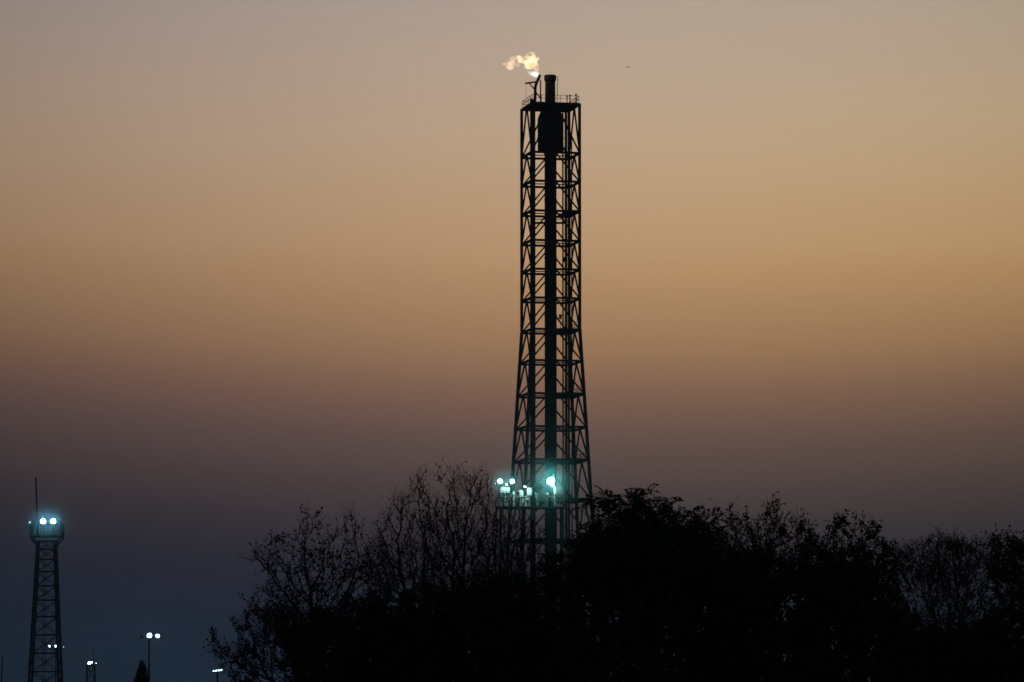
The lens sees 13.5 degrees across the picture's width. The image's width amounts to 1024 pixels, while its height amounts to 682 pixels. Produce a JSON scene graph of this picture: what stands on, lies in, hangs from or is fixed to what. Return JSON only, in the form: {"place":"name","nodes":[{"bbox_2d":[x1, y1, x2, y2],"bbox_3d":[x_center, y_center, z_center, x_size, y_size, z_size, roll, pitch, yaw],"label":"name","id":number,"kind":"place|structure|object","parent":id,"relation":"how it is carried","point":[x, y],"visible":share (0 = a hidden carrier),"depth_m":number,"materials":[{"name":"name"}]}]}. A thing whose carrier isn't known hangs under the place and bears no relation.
{"place":"outdoors","nodes":[
{"label":"outdoors","id":0,"kind":"place"},
{"bbox_2d":[27,477,64,681],"bbox_3d":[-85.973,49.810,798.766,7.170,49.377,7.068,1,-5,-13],"label":"light tower","id":1,"kind":"structure","parent":0,"point":[34,616],"depth_m":798.14,"materials":[{"name":"metal"}]},
{"bbox_2d":[0,0,1023,681],"label":"sky","id":2,"kind":"structure","parent":0,"point":[260,259],"materials":[{"name":"orange"}]},
{"bbox_2d":[495,477,567,604],"bbox_3d":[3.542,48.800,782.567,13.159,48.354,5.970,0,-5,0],"label":"service platform","id":3,"kind":"structure","parent":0,"point":[540,499],"depth_m":782.16,"materials":[{"name":"metal"}]},
{"label":"ground","id":4,"kind":"structure","parent":0,"visible":0},
{"bbox_2d":[48,645,63,681],"bbox_3d":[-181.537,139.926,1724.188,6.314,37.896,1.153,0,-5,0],"label":"lamp post","id":5,"kind":"object","parent":4,"relation":"on","point":[55,659],"visible":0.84,"depth_m":1725.38,"materials":[{"name":"metal"}]},
{"bbox_2d":[85,649,96,681],"bbox_3d":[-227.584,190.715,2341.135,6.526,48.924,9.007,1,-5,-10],"label":"light tower","id":6,"kind":"structure","parent":4,"relation":"on","point":[87,676],"depth_m":2341.29,"materials":[{"name":"metal"}]},
{"bbox_2d":[133,660,149,681],"bbox_3d":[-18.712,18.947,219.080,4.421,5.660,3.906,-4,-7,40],"label":"conifer","id":7,"kind":"object","parent":4,"relation":"on","point":[142,676],"visible":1,"depth_m":219.30,"materials":[{"name":"black plant"}]},
{"bbox_2d":[140,633,158,681],"bbox_3d":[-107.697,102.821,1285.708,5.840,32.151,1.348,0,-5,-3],"label":"lamp post","id":8,"kind":"object","parent":4,"relation":"on","point":[149,635],"visible":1,"depth_m":1286.66,"materials":[{"name":"metal"}]},
{"bbox_2d":[213,669,221,681],"bbox_3d":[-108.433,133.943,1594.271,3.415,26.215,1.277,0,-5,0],"label":"lamp post","id":9,"kind":"object","parent":4,"relation":"on","point":[217,674],"visible":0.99,"depth_m":1595.05,"materials":[{"name":"metal"}]},
{"bbox_2d":[198,593,344,681],"bbox_3d":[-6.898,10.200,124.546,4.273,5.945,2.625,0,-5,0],"label":"bush","id":10,"kind":"object","parent":4,"relation":"on","point":[277,625],"visible":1,"depth_m":124.51,"materials":[{"name":"black plant"}]},
{"bbox_2d":[234,498,406,672],"bbox_3d":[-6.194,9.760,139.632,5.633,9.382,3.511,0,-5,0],"label":"tree","id":11,"kind":"object","parent":4,"relation":"on","point":[344,577],"visible":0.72,"depth_m":139.76,"materials":[{"name":"black plant"}]},
{"bbox_2d":[272,589,407,681],"bbox_3d":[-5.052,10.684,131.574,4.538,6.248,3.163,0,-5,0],"label":"shrub","id":12,"kind":"object","parent":4,"relation":"on","point":[354,607],"visible":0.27,"depth_m":131.19,"materials":[{"name":"black plant"}]},
{"bbox_2d":[353,462,454,619],"bbox_3d":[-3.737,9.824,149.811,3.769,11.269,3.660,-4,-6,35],"label":"tree","id":13,"kind":"object","parent":4,"relation":"on","point":[400,566],"visible":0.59,"depth_m":149.81,"materials":[{"name":"black plant"}]},
{"bbox_2d":[402,453,514,651],"bbox_3d":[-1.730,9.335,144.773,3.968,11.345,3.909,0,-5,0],"label":"tree","id":14,"kind":"object","parent":4,"relation":"on","point":[472,550],"visible":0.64,"depth_m":144.83,"materials":[{"name":"black plant"}]},
{"bbox_2d":[466,488,566,630],"bbox_3d":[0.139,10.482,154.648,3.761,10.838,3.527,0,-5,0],"label":"tree","id":15,"kind":"object","parent":4,"relation":"on","point":[519,556],"visible":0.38,"depth_m":154.85,"materials":[{"name":"black plant"}]},
{"bbox_2d":[505,74,601,670],"bbox_3d":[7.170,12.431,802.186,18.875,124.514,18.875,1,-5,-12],"label":"flare tower","id":16,"kind":"structure","parent":4,"relation":"on","point":[551,131],"depth_m":802.92,"materials":[{"name":"metal"}]},
{"bbox_2d":[537,514,694,681],"bbox_3d":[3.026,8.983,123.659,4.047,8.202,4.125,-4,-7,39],"label":"shrub","id":17,"kind":"object","parent":4,"relation":"on","point":[631,632],"visible":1,"depth_m":123.34,"materials":[{"name":"black plant"}]},
{"bbox_2d":[568,482,737,670],"bbox_3d":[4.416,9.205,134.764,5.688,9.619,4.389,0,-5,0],"label":"tree","id":18,"kind":"object","parent":4,"relation":"on","point":[701,526],"visible":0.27,"depth_m":134.62,"materials":[{"name":"black plant"}]},
{"bbox_2d":[709,491,819,647],"bbox_3d":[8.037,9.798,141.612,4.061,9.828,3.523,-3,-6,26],"label":"tree","id":19,"kind":"object","parent":4,"relation":"on","point":[784,534],"visible":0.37,"depth_m":141.83,"materials":[{"name":"black plant"}]},
{"bbox_2d":[783,542,928,681],"bbox_3d":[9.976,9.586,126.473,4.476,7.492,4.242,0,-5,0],"label":"shrub","id":20,"kind":"object","parent":4,"relation":"on","point":[856,644],"visible":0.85,"depth_m":126.15,"materials":[{"name":"black plant"}]},
{"bbox_2d":[802,508,913,677],"bbox_3d":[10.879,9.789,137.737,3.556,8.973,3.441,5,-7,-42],"label":"tree","id":21,"kind":"object","parent":4,"relation":"on","point":[856,550],"visible":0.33,"depth_m":137.72,"materials":[{"name":"black plant"}]},
{"bbox_2d":[869,607,998,681],"bbox_3d":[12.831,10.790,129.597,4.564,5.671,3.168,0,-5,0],"label":"shrub","id":22,"kind":"object","parent":4,"relation":"on","point":[933,649],"visible":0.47,"depth_m":128.98,"materials":[{"name":"black plant"}]},
{"bbox_2d":[885,526,1009,675],"bbox_3d":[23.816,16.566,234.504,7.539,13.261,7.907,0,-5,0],"label":"tree","id":23,"kind":"object","parent":4,"relation":"on","point":[957,548],"visible":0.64,"depth_m":234.25,"materials":[{"name":"black plant"}]},
{"bbox_2d":[940,590,1023,681],"bbox_3d":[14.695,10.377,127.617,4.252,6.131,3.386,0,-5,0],"label":"shrub","id":24,"kind":"object","parent":4,"relation":"on","point":[995,639],"visible":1,"depth_m":127.18,"materials":[{"name":"black plant"}]},
{"bbox_2d":[981,523,1023,633],"bbox_3d":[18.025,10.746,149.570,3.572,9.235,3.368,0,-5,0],"label":"tree","id":25,"kind":"object","parent":4,"relation":"on","point":[1015,547],"visible":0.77,"depth_m":149.66,"materials":[{"name":"black plant"}]}
]}

